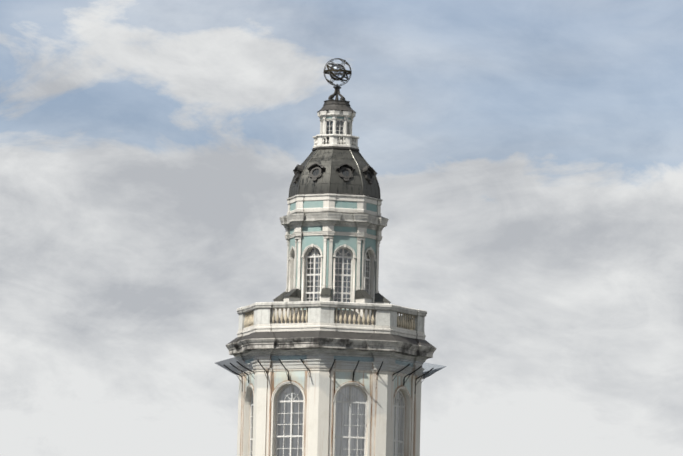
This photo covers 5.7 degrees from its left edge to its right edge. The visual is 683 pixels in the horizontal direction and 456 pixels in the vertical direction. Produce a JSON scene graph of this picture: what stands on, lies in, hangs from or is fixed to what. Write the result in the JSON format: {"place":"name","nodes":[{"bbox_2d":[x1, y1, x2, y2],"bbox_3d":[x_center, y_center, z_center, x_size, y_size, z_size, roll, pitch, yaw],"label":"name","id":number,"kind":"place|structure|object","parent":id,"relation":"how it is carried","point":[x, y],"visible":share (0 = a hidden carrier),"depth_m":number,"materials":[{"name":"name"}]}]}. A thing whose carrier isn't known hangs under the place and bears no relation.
{"place":"outdoors","nodes":[
{"label":"outdoors","id":0,"kind":"place"},
{"bbox_2d":[272,310,374,324],"bbox_3d":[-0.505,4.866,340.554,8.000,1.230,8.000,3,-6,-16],"label":"terrace lead floor","id":1,"kind":"structure","parent":0,"point":[338,315],"depth_m":338.26,"materials":[{"name":"grey metal"}]},
{"bbox_2d":[273,211,390,320],"bbox_3d":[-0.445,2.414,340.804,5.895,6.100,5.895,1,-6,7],"label":"octagon walls","id":2,"kind":"structure","parent":1,"relation":"on","point":[329,234],"depth_m":339.11,"materials":[{"name":"white paint"}]},
{"bbox_2d":[293,247,370,308],"bbox_3d":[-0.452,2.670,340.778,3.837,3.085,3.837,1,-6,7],"label":"window frames","id":3,"kind":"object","parent":2,"relation":"in","point":[338,274],"visible":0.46,"depth_m":339.16,"materials":[{"name":"white wood"}]},
{"bbox_2d":[307,248,368,301],"bbox_3d":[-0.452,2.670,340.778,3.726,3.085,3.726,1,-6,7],"label":"window panes","id":4,"kind":"structure","parent":3,"relation":"in","point":[338,279],"depth_m":339.13,"materials":[{"name":"grey glass"}]},
{"bbox_2d":[286,194,382,215],"bbox_3d":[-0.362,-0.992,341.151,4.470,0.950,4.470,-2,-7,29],"label":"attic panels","id":5,"kind":"object","parent":2,"relation":"on","point":[333,202],"visible":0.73,"depth_m":339.27,"materials":[{"name":"white paint"}]},
{"bbox_2d":[288,146,380,198],"bbox_3d":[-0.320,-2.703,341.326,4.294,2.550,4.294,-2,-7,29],"label":"dome roof","id":6,"kind":"structure","parent":5,"relation":"on","point":[330,159],"depth_m":339.84,"materials":[{"name":"black metal"}]},
{"bbox_2d":[293,162,376,184],"bbox_3d":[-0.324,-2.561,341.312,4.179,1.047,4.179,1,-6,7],"label":"dormer windows","id":7,"kind":"structure","parent":6,"relation":"attached to","point":[345,172],"depth_m":339.68,"materials":[{"name":"grey metal"}]},
{"bbox_2d":[313,100,358,148],"bbox_3d":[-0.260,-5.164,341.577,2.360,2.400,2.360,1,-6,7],"label":"lantern","id":8,"kind":"object","parent":6,"relation":"on","point":[334,110],"visible":0.83,"depth_m":340.93,"materials":[{"name":"white paint"}]},
{"bbox_2d":[321,120,350,140],"bbox_3d":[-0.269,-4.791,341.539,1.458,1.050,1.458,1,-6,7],"label":"window frames","id":9,"kind":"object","parent":8,"relation":"in","point":[349,127],"visible":0.33,"depth_m":341.05,"materials":[{"name":"white wood"}]},
{"bbox_2d":[327,121,348,140],"bbox_3d":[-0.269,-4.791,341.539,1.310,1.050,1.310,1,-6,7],"label":"window panes","id":10,"kind":"structure","parent":9,"relation":"in","point":[337,126],"depth_m":340.99,"materials":[{"name":"grey glass"}]},
{"bbox_2d":[323,58,351,99],"bbox_3d":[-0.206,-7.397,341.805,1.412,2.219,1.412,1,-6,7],"label":"armillary sphere","id":11,"kind":"object","parent":8,"relation":"on","point":[337,87],"visible":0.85,"depth_m":341.66,"materials":[{"name":"brown metal"}]},
{"bbox_2d":[329,64,345,80],"bbox_3d":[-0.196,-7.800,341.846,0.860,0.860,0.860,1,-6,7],"label":"globe","id":12,"kind":"object","parent":11,"relation":"attached to","point":[343,73],"visible":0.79,"depth_m":342.01,"materials":[{"name":"black metal"}]},
{"bbox_2d":[226,330,435,455],"bbox_3d":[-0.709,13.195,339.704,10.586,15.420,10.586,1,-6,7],"label":"drum walls","id":13,"kind":"structure","parent":0,"point":[319,403],"depth_m":336.58,"materials":[{"name":"white paint"}]},
{"bbox_2d":[249,384,404,455],"bbox_3d":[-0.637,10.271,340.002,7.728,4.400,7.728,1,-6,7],"label":"window frames","id":14,"kind":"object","parent":13,"relation":"in","point":[291,400],"visible":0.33,"depth_m":336.82,"materials":[{"name":"white wood"}]},
{"bbox_2d":[251,387,402,455],"bbox_3d":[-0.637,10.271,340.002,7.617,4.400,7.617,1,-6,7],"label":"window netting","id":15,"kind":"object","parent":14,"relation":"in","point":[337,423],"visible":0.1,"depth_m":336.58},
{"bbox_2d":[242,380,414,435],"bbox_3d":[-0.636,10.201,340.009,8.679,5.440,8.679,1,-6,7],"label":"drum rust stains","id":16,"kind":"object","parent":13,"relation":"on","point":[332,410],"visible":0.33,"depth_m":336.37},
{"bbox_2d":[224,358,433,391],"bbox_3d":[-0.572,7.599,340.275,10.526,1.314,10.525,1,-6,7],"label":"support brackets","id":17,"kind":"object","parent":13,"relation":"attached to","point":[404,381],"visible":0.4,"depth_m":337.77,"materials":[{"name":"black metal"}]},
{"bbox_2d":[215,355,445,377],"bbox_3d":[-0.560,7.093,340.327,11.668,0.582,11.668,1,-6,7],"label":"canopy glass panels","id":18,"kind":"object","parent":17,"relation":"on","point":[227,362],"visible":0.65,"depth_m":337.71,"materials":[{"name":"glass"}]},
{"bbox_2d":[237,301,426,339],"bbox_3d":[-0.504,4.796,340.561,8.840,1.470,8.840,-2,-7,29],"label":"terrace balustrade","id":19,"kind":"object","parent":13,"relation":"on","point":[260,317],"visible":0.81,"depth_m":336.87,"materials":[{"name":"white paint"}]},
{"bbox_2d":[277,386,402,455],"bbox_3d":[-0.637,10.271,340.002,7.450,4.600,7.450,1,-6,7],"label":"window panes","id":20,"kind":"structure","parent":13,"relation":"attached to","point":[337,416],"depth_m":336.75,"materials":[{"name":"grey glass"}]},
{"bbox_2d":[0,0,682,455],"label":"sky","id":21,"kind":"structure","parent":0,"point":[526,156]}
]}

